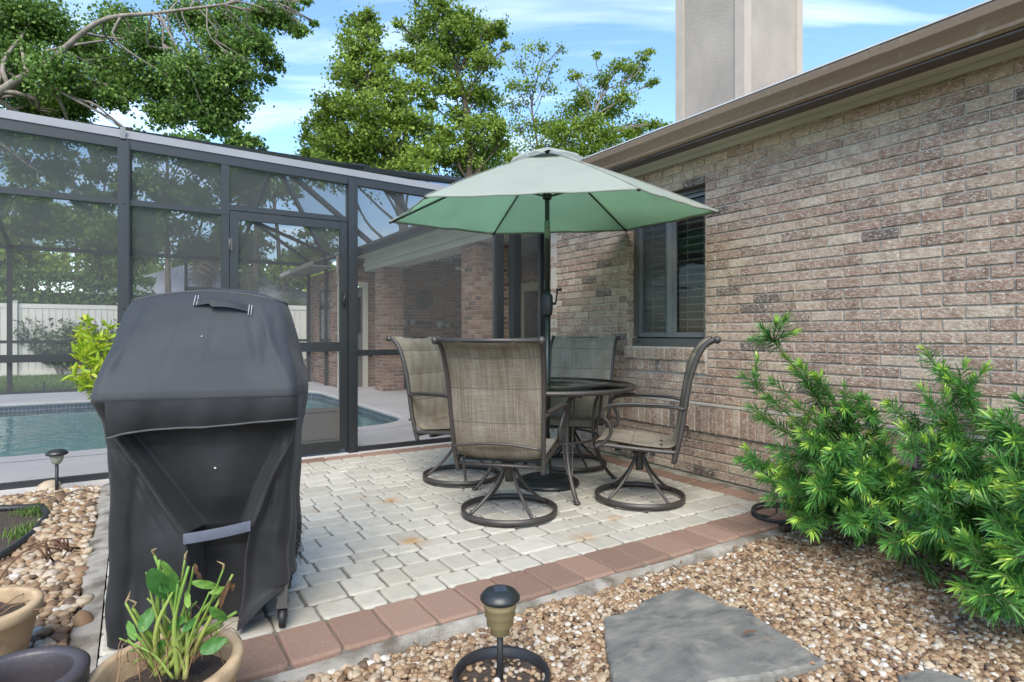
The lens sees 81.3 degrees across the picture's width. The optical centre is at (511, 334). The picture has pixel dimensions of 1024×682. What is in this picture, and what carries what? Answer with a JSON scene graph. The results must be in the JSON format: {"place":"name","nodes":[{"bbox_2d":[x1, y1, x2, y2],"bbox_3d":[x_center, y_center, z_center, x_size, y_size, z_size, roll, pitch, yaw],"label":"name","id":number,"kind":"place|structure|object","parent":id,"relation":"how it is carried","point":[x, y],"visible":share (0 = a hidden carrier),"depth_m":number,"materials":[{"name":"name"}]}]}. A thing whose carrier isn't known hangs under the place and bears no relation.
{"place":"outdoors","nodes":[
{"label":"outdoors","id":0,"kind":"place"},
{"bbox_2d":[0,510,40,551],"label":"soil patch","id":1,"kind":"object","parent":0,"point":[6,522],"visible":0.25,"depth_m":3.59,"materials":[{"name":"green plant"}]},
{"bbox_2d":[0,500,49,542],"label":"grass","id":2,"kind":"structure","parent":1,"relation":"on","point":[23,529],"depth_m":3.46,"materials":[{"name":"green plant"}]},
{"bbox_2d":[0,373,93,391],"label":"grass","id":3,"kind":"structure","parent":0,"point":[51,381],"depth_m":13.71,"materials":[{"name":"green plant"}]},
{"bbox_2d":[154,258,242,289],"bbox_3d":[-11.095,-1.275,21.456,2.618,4.900,2.853,0,0,31],"label":"palm tree","id":4,"kind":"object","parent":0,"point":[206,272],"visible":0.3,"depth_m":21.22,"materials":[{"name":"plant"}]},
{"bbox_2d":[0,381,550,496],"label":"pool deck","id":5,"kind":"structure","parent":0,"point":[44,468],"depth_m":5.64,"materials":[{"name":"grey concrete"}]},
{"bbox_2d":[0,393,398,456],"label":"pool basin","id":6,"kind":"object","parent":5,"relation":"in","point":[93,444],"visible":0.06,"depth_m":9.67,"materials":[{"name":"liquid"}]},
{"bbox_2d":[0,397,388,454],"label":"pool water","id":7,"kind":"structure","parent":6,"relation":"in","point":[71,416],"depth_m":8.29,"materials":[{"name":"teal liquid"}]},
{"bbox_2d":[0,389,410,462],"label":"pool coping","id":8,"kind":"object","parent":5,"relation":"on","point":[402,415],"visible":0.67,"depth_m":8.56,"materials":[{"name":"grey concrete"}]},
{"bbox_2d":[0,109,543,489],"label":"screen enclosure","id":9,"kind":"object","parent":5,"relation":"on","point":[125,195],"visible":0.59,"depth_m":8.62,"materials":[{"name":"brown metal"}]},
{"bbox_2d":[228,211,347,454],"bbox_3d":[-1.947,0.023,5.252,1.006,2.115,0.095,0,0,-33],"label":"door","id":10,"kind":"structure","parent":9,"relation":"in","point":[324,430],"depth_m":5.42,"materials":[{"name":"brown metal"}]},
{"bbox_2d":[279,0,1023,548],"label":"brick house","id":11,"kind":"structure","parent":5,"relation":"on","point":[865,228],"depth_m":4.04,"materials":[{"name":"brick"}]},
{"bbox_2d":[319,288,329,341],"bbox_3d":[-4.088,-0.325,13.108,0.060,1.350,0.900,0,0,-33],"label":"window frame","id":12,"kind":"structure","parent":11,"relation":"in","point":[321,290],"depth_m":13.46,"materials":[{"name":"black metal"}]},
{"bbox_2d":[320,290,329,341],"bbox_3d":[-4.117,-0.325,13.089,0.008,1.250,0.800,0,0,-33],"label":"window","id":13,"kind":"structure","parent":11,"relation":"in","point":[321,293],"depth_m":13.14,"materials":[{"name":"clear glass"}]},
{"bbox_2d":[337,281,367,387],"bbox_3d":[-3.295,0.008,12.347,0.620,2.185,0.085,0,0,-33],"label":"door","id":14,"kind":"structure","parent":11,"relation":"in","point":[362,286],"depth_m":12.44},
{"bbox_2d":[409,319,415,325],"bbox_3d":[-2.173,-0.258,12.981,0.152,0.152,0.152,0,0,-33],"label":"wall pot","id":15,"kind":"object","parent":11,"relation":"attached to","point":[412,322],"depth_m":12.93,"materials":[{"name":"white ceramic"}]},
{"bbox_2d":[416,289,433,308],"bbox_3d":[-1.926,-0.780,13.193,0.436,0.436,0.020,0,0,-33],"label":"wall medallion","id":16,"kind":"object","parent":11,"relation":"attached to","point":[428,300],"depth_m":13.19,"materials":[{"name":"black metal"}]},
{"bbox_2d":[417,322,432,323],"bbox_3d":[-1.931,-0.248,13.202,0.360,0.050,0.050,0,0,-33],"label":"wall shelf","id":17,"kind":"object","parent":11,"relation":"attached to","point":[424,322],"depth_m":13.19,"materials":[{"name":"black metal"}]},
{"bbox_2d":[394,254,461,272],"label":"string lights","id":18,"kind":"object","parent":11,"relation":"hanging from","point":[429,262],"visible":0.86,"depth_m":10.06,"materials":[{"name":"black plastic"}]},
{"bbox_2d":[436,320,443,328],"bbox_3d":[-1.615,-0.210,13.321,0.190,0.190,0.190,0,0,-33],"label":"wall pot","id":19,"kind":"object","parent":11,"relation":"attached to","point":[439,324],"depth_m":13.25,"materials":[{"name":"white ceramic"}]},
{"bbox_2d":[426,254,461,269],"bbox_3d":[-0.999,-1.395,11.150,1.219,0.410,1.165,0,0,-33],"label":"ceiling fan","id":20,"kind":"object","parent":11,"relation":"hanging from","point":[456,263],"visible":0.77,"depth_m":11.02,"materials":[{"name":"black metal"}]},
{"bbox_2d":[444,322,450,328],"bbox_3d":[-1.454,-0.195,13.440,0.152,0.152,0.152,0,0,-33],"label":"wall pot","id":21,"kind":"object","parent":11,"relation":"attached to","point":[447,325],"depth_m":13.39,"materials":[{"name":"white ceramic"}]},
{"bbox_2d":[524,289,550,342],"bbox_3d":[0.884,0.100,11.327,0.030,1.950,2.300,0,0,-33],"label":"sliding door","id":22,"kind":"structure","parent":11,"relation":"in","point":[528,292],"depth_m":12.25,"materials":[{"name":"black metal"}]},
{"bbox_2d":[632,184,707,361],"bbox_3d":[1.649,-0.540,5.208,0.830,1.880,1.450,0,0,-33],"label":"window","id":23,"kind":"structure","parent":11,"relation":"in","point":[669,277],"depth_m":5.33,"materials":[{"name":"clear glass"}]},
{"bbox_2d":[276,294,305,324],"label":"palm tree","id":24,"kind":"object","parent":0,"point":[292,301],"visible":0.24,"depth_m":18.82,"materials":[{"name":"green plant"}]},
{"bbox_2d":[97,447,797,670],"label":"patio","id":25,"kind":"structure","parent":0,"point":[329,558],"depth_m":3.40,"materials":[{"name":"grey stone"}]},
{"bbox_2d":[60,313,119,399],"bbox_3d":[-3.030,0.500,4.355,0.420,1.304,0.368,0,0,-16],"label":"croton plant","id":26,"kind":"object","parent":25,"relation":"on","point":[83,350],"visible":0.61,"depth_m":4.30,"materials":[{"name":"green plant"}]},
{"bbox_2d":[90,289,307,647],"bbox_3d":[-1.162,0.459,2.325,0.676,1.281,0.534,0,0,-15],"label":"covered grill","id":27,"kind":"object","parent":25,"relation":"on","point":[198,399],"visible":0.94,"depth_m":2.15,"materials":[{"name":"fabric"}]},
{"bbox_2d":[386,335,499,486],"bbox_3d":[-0.466,0.549,4.600,0.785,1.078,0.683,0,0,33],"label":"swivel chair","id":28,"kind":"object","parent":25,"relation":"on","point":[422,365],"visible":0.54,"depth_m":4.59,"materials":[{"name":"beige fabric"}]},
{"bbox_2d":[431,336,567,526],"bbox_3d":[-0.041,0.549,3.559,0.683,1.078,0.785,0,0,14],"label":"swivel chair","id":29,"kind":"object","parent":25,"relation":"on","point":[496,392],"visible":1,"depth_m":3.35,"materials":[{"name":"beige fabric"}]},
{"bbox_2d":[517,437,578,491],"bbox_3d":[0.259,0.930,4.375,0.470,0.340,0.470,0,0,-33],"label":"umbrella base","id":30,"kind":"object","parent":25,"relation":"on","point":[549,481],"visible":0.77,"depth_m":4.26,"materials":[{"name":"black metal"}]},
{"bbox_2d":[389,144,719,437],"bbox_3d":[0.258,-0.199,4.375,2.308,2.397,2.383,0,0,-33],"label":"patio umbrella","id":31,"kind":"object","parent":30,"relation":"in","point":[546,190],"visible":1,"depth_m":4.52,"materials":[{"name":"green fabric"}]},
{"bbox_2d":[472,377,636,504],"bbox_3d":[0.259,0.731,4.375,1.286,0.741,1.286,0,0,-33],"label":"patio table","id":32,"kind":"object","parent":25,"relation":"on","point":[572,388],"visible":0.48,"depth_m":4.06,"materials":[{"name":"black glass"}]},
{"bbox_2d":[536,335,619,472],"bbox_3d":[0.528,0.549,5.066,0.683,1.078,0.785,0,0,21],"label":"swivel chair","id":33,"kind":"object","parent":25,"relation":"on","point":[583,357],"visible":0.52,"depth_m":5.23,"materials":[{"name":"grey fabric"}]},
{"bbox_2d":[594,336,720,510],"bbox_3d":[0.944,0.549,3.945,0.785,1.078,0.683,0,0,14],"label":"swivel chair","id":34,"kind":"object","parent":25,"relation":"on","point":[639,444],"visible":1,"depth_m":3.84,"materials":[{"name":"black metal"}]},
{"bbox_2d":[0,0,986,292],"label":"sky","id":35,"kind":"structure","parent":0,"point":[832,29],"materials":[{"name":"blue"}]},
{"bbox_2d":[0,374,1010,666],"bbox_3d":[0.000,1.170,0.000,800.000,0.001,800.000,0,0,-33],"label":"ground","id":36,"kind":"structure","parent":0,"point":[560,440],"depth_m":3.61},
{"bbox_2d":[0,248,80,291],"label":"leafy tree","id":37,"kind":"object","parent":36,"relation":"on","point":[44,262],"visible":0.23,"depth_m":22.49,"materials":[{"name":"green plant"}]},
{"bbox_2d":[13,316,95,374],"bbox_3d":[-12.727,0.285,16.706,2.194,1.788,1.523,0,0,-33],"label":"shrub","id":38,"kind":"object","parent":36,"relation":"on","point":[60,349],"visible":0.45,"depth_m":16.46,"materials":[{"name":"green plant"}]},
{"bbox_2d":[0,300,116,375],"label":"vinyl fence","id":39,"kind":"object","parent":36,"relation":"on","point":[55,312],"visible":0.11,"depth_m":16.55,"materials":[{"name":"white plastic"}]},
{"bbox_2d":[0,265,156,369],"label":"hedge","id":40,"kind":"object","parent":36,"relation":"on","point":[75,296],"visible":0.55,"depth_m":18.14,"materials":[{"name":"green plant"}]},
{"bbox_2d":[51,317,116,368],"bbox_3d":[-11.886,0.344,17.008,1.893,1.667,1.592,0,0,5],"label":"shrub","id":41,"kind":"object","parent":36,"relation":"on","point":[64,335],"visible":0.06,"depth_m":16.59,"materials":[{"name":"green plant"}]},
{"bbox_2d":[69,483,109,674],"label":"patio kerb","id":42,"kind":"structure","parent":36,"relation":"on","point":[85,637],"depth_m":2.67,"materials":[{"name":"concrete"}]},
{"bbox_2d":[32,250,172,287],"bbox_3d":[-21.669,-2.847,30.608,7.996,8.070,7.816,0,0,-33],"label":"leafy tree","id":43,"kind":"object","parent":36,"relation":"on","point":[101,270],"visible":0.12,"depth_m":29.67,"materials":[{"name":"green plant"}]},
{"bbox_2d":[103,328,116,346],"bbox_3d":[-10.657,0.406,17.056,1.370,1.666,1.756,0,0,27],"label":"shrub","id":44,"kind":"object","parent":36,"relation":"on","point":[112,331],"depth_m":16.58,"materials":[{"name":"green plant"}]},
{"bbox_2d":[104,255,159,275],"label":"oak tree","id":45,"kind":"object","parent":36,"relation":"on","point":[138,262],"visible":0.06,"depth_m":26.94,"materials":[{"name":"green plant"}]},
{"bbox_2d":[0,255,305,291],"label":"woods","id":46,"kind":"object","parent":36,"relation":"on","point":[158,268],"depth_m":39.03,"materials":[{"name":"green plant"}]},
{"bbox_2d":[0,0,319,142],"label":"live oak tree","id":47,"kind":"object","parent":36,"relation":"on","point":[194,85],"visible":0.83,"depth_m":15.04,"materials":[{"name":"green plant"}]},
{"bbox_2d":[163,129,209,292],"bbox_3d":[-13.601,-3.557,23.791,6.324,9.460,3.968,0,0,10],"label":"oak tree","id":48,"kind":"object","parent":36,"relation":"on","point":[190,135],"visible":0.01,"depth_m":23.59,"materials":[{"name":"green plant"}]},
{"bbox_2d":[159,258,219,267],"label":"leafy tree","id":49,"kind":"object","parent":36,"relation":"on","point":[162,263],"visible":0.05,"depth_m":34.11,"materials":[{"name":"green plant"}]},
{"bbox_2d":[86,265,305,305],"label":"neighbour house","id":50,"kind":"structure","parent":36,"relation":"on","point":[177,283],"depth_m":26.92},
{"bbox_2d":[219,127,269,291],"bbox_3d":[-9.606,-3.263,21.935,2.186,8.877,1.765,0,0,20],"label":"leafy tree","id":51,"kind":"object","parent":36,"relation":"on","point":[241,138],"visible":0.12,"depth_m":21.77,"materials":[{"name":"green plant"}]},
{"bbox_2d":[217,263,283,294],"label":"palm tree","id":52,"kind":"object","parent":36,"relation":"on","point":[246,283],"visible":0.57,"depth_m":21.80,"materials":[{"name":"green plant"}]},
{"bbox_2d":[218,151,335,295],"bbox_3d":[-10.780,-3.496,27.362,5.675,9.335,6.363,0,0,-33],"label":"leafy tree","id":53,"kind":"object","parent":36,"relation":"on","point":[293,283],"visible":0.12,"depth_m":27.48,"materials":[{"name":"green plant"}]},
{"bbox_2d":[288,305,305,364],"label":"fence gate","id":54,"kind":"structure","parent":36,"relation":"on","point":[300,319],"depth_m":16.92,"materials":[{"name":"white plastic"}]},
{"bbox_2d":[264,263,335,290],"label":"leafy tree","id":55,"kind":"object","parent":36,"relation":"on","point":[266,276],"depth_m":29.88,"materials":[{"name":"green plant"}]},
{"bbox_2d":[293,2,456,174],"bbox_3d":[-4.622,-4.663,19.076,4.817,11.681,4.955,0,0,-33],"label":"oak tree","id":56,"kind":"object","parent":36,"relation":"on","point":[366,141],"visible":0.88,"depth_m":18.49,"materials":[{"name":"green plant"}]},
{"bbox_2d":[390,0,526,177],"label":"oak tree","id":57,"kind":"object","parent":36,"relation":"on","point":[473,156],"visible":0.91,"depth_m":19.71,"materials":[{"name":"green plant"}]},
{"bbox_2d":[236,444,797,681],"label":"patio border","id":58,"kind":"object","parent":36,"relation":"on","point":[302,646],"visible":0.61,"depth_m":2.56,"materials":[{"name":"red brick"}]},
{"bbox_2d":[751,502,796,526],"bbox_3d":[1.642,1.089,3.619,0.420,0.058,0.385,0,0,-33],"label":"garden hose","id":59,"kind":"object","parent":58,"relation":"on","point":[755,514],"visible":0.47,"depth_m":3.57,"materials":[{"name":"rubber"}]},
{"bbox_2d":[249,529,784,681],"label":"patio kerb","id":60,"kind":"structure","parent":36,"relation":"on","point":[429,635],"depth_m":2.32,"materials":[{"name":"concrete"}]},
{"bbox_2d":[495,35,568,163],"bbox_3d":[0.528,-5.559,25.026,3.731,13.463,3.393,0,0,-33],"label":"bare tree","id":61,"kind":"object","parent":36,"relation":"on","point":[522,89],"visible":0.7,"depth_m":24.95,"materials":[{"name":"green plant"}]},
{"bbox_2d":[74,516,1023,681],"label":"gravel bed","id":62,"kind":"object","parent":36,"relation":"on","point":[347,679],"depth_m":2.26,"materials":[{"name":"brown gravel"}]},
{"bbox_2d":[0,485,100,648],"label":"pebbles","id":63,"kind":"object","parent":62,"relation":"on","point":[58,583],"visible":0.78,"depth_m":2.94,"materials":[{"name":"brown gravel"}]},
{"bbox_2d":[0,503,50,559],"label":"edging strip","id":64,"kind":"object","parent":63,"relation":"on","point":[14,546],"visible":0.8,"depth_m":3.46,"materials":[{"name":"black plastic"}]},
{"bbox_2d":[0,538,80,655],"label":"flower pot","id":65,"kind":"object","parent":63,"relation":"on","point":[20,607],"visible":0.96,"depth_m":2.05,"materials":[{"name":"ceramic"}]},
{"bbox_2d":[45,449,68,489],"bbox_3d":[-3.235,0.999,4.236,0.135,0.362,0.135,0,0,-33],"label":"path light","id":66,"kind":"object","parent":63,"relation":"on","point":[56,456],"visible":1,"depth_m":4.22,"materials":[{"name":"black plastic"}]},
{"bbox_2d":[35,480,93,626],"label":"pebbles","id":67,"kind":"object","parent":62,"relation":"on","point":[80,618],"visible":0.66,"depth_m":2.51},
{"bbox_2d":[283,653,439,681],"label":"pebbles","id":68,"kind":"object","parent":62,"relation":"on","point":[376,668],"visible":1,"depth_m":1.99,"materials":[{"name":"beige gravel"}]},
{"bbox_2d":[0,645,90,681],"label":"plum pot","id":69,"kind":"object","parent":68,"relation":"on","point":[59,663],"visible":1,"depth_m":1.58,"materials":[{"name":"ceramic"}]},
{"bbox_2d":[86,626,243,681],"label":"flower pot","id":70,"kind":"object","parent":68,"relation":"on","point":[211,668],"visible":0.61,"depth_m":1.67,"materials":[{"name":"ceramic"}]},
{"bbox_2d":[116,548,241,681],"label":"potted plant","id":71,"kind":"object","parent":70,"relation":"in","point":[165,582],"visible":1,"depth_m":1.59,"materials":[{"name":"green plant"}]},
{"bbox_2d":[458,658,542,681],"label":"ring soil","id":72,"kind":"structure","parent":62,"relation":"on","point":[487,672],"depth_m":2.00,"materials":[{"name":"brown gravel"}]},
{"bbox_2d":[480,584,519,680],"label":"path light","id":73,"kind":"object","parent":72,"relation":"in","point":[499,601],"visible":1,"depth_m":1.92,"materials":[{"name":"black plastic"}]},
{"bbox_2d":[462,658,540,681],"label":"pebbles","id":74,"kind":"object","parent":72,"relation":"on","point":[478,668],"visible":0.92,"depth_m":1.99,"materials":[{"name":"beige gravel"}]},
{"bbox_2d":[453,645,549,681],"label":"plastic ring","id":75,"kind":"object","parent":62,"relation":"on","point":[514,652],"visible":0.73,"depth_m":2.06,"materials":[{"name":"black plastic"}]},
{"bbox_2d":[603,588,826,681],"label":"flagstone","id":76,"kind":"object","parent":62,"relation":"on","point":[687,635],"visible":0.95,"depth_m":2.14,"materials":[{"name":"stone"}]},
{"bbox_2d":[743,630,757,633],"bbox_3d":[0.877,1.095,2.191,0.071,0.010,0.020,3,0,-21],"label":"fallen leaf","id":77,"kind":"object","parent":76,"relation":"on","point":[748,631],"visible":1,"depth_m":2.19,"materials":[{"name":"brown plant"}]},
{"bbox_2d":[601,525,1022,681],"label":"leaf litter","id":78,"kind":"object","parent":62,"relation":"on","point":[942,609],"visible":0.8,"depth_m":2.62,"materials":[{"name":"brown plant"}]},
{"bbox_2d":[732,311,919,548],"bbox_3d":[1.774,0.519,3.332,1.416,1.306,0.874,0,0,-56],"label":"podocarpus shrub","id":79,"kind":"object","parent":62,"relation":"on","point":[854,488],"visible":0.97,"depth_m":3.15,"materials":[{"name":"green plant"}]},
{"bbox_2d":[897,669,973,681],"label":"flagstone","id":80,"kind":"object","parent":62,"relation":"on","point":[928,675],"visible":1,"depth_m":1.95,"materials":[{"name":"stone"}]},
{"bbox_2d":[874,344,1023,589],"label":"podocarpus shrub","id":81,"kind":"object","parent":62,"relation":"on","point":[946,507],"visible":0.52,"depth_m":2.69,"materials":[{"name":"green plant"}]},
{"bbox_2d":[944,391,1023,629],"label":"podocarpus shrub","id":82,"kind":"object","parent":62,"relation":"on","point":[996,592],"visible":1,"depth_m":2.16,"materials":[{"name":"green plant"}]},
{"bbox_2d":[525,47,672,157],"bbox_3d":[3.387,-5.247,24.446,5.279,12.847,4.003,0,0,-15],"label":"elm tree","id":83,"kind":"object","parent":36,"relation":"on","point":[559,129],"visible":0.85,"depth_m":23.83,"materials":[{"name":"green plant"}]},
{"bbox_2d":[560,441,888,529],"bbox_3d":[1.165,1.150,5.012,0.113,0.090,3.700,0,0,-33],"label":"wall footing","id":84,"kind":"object","parent":36,"relation":"on","point":[721,483],"depth_m":4.63,"materials":[{"name":"concrete"}]}
]}

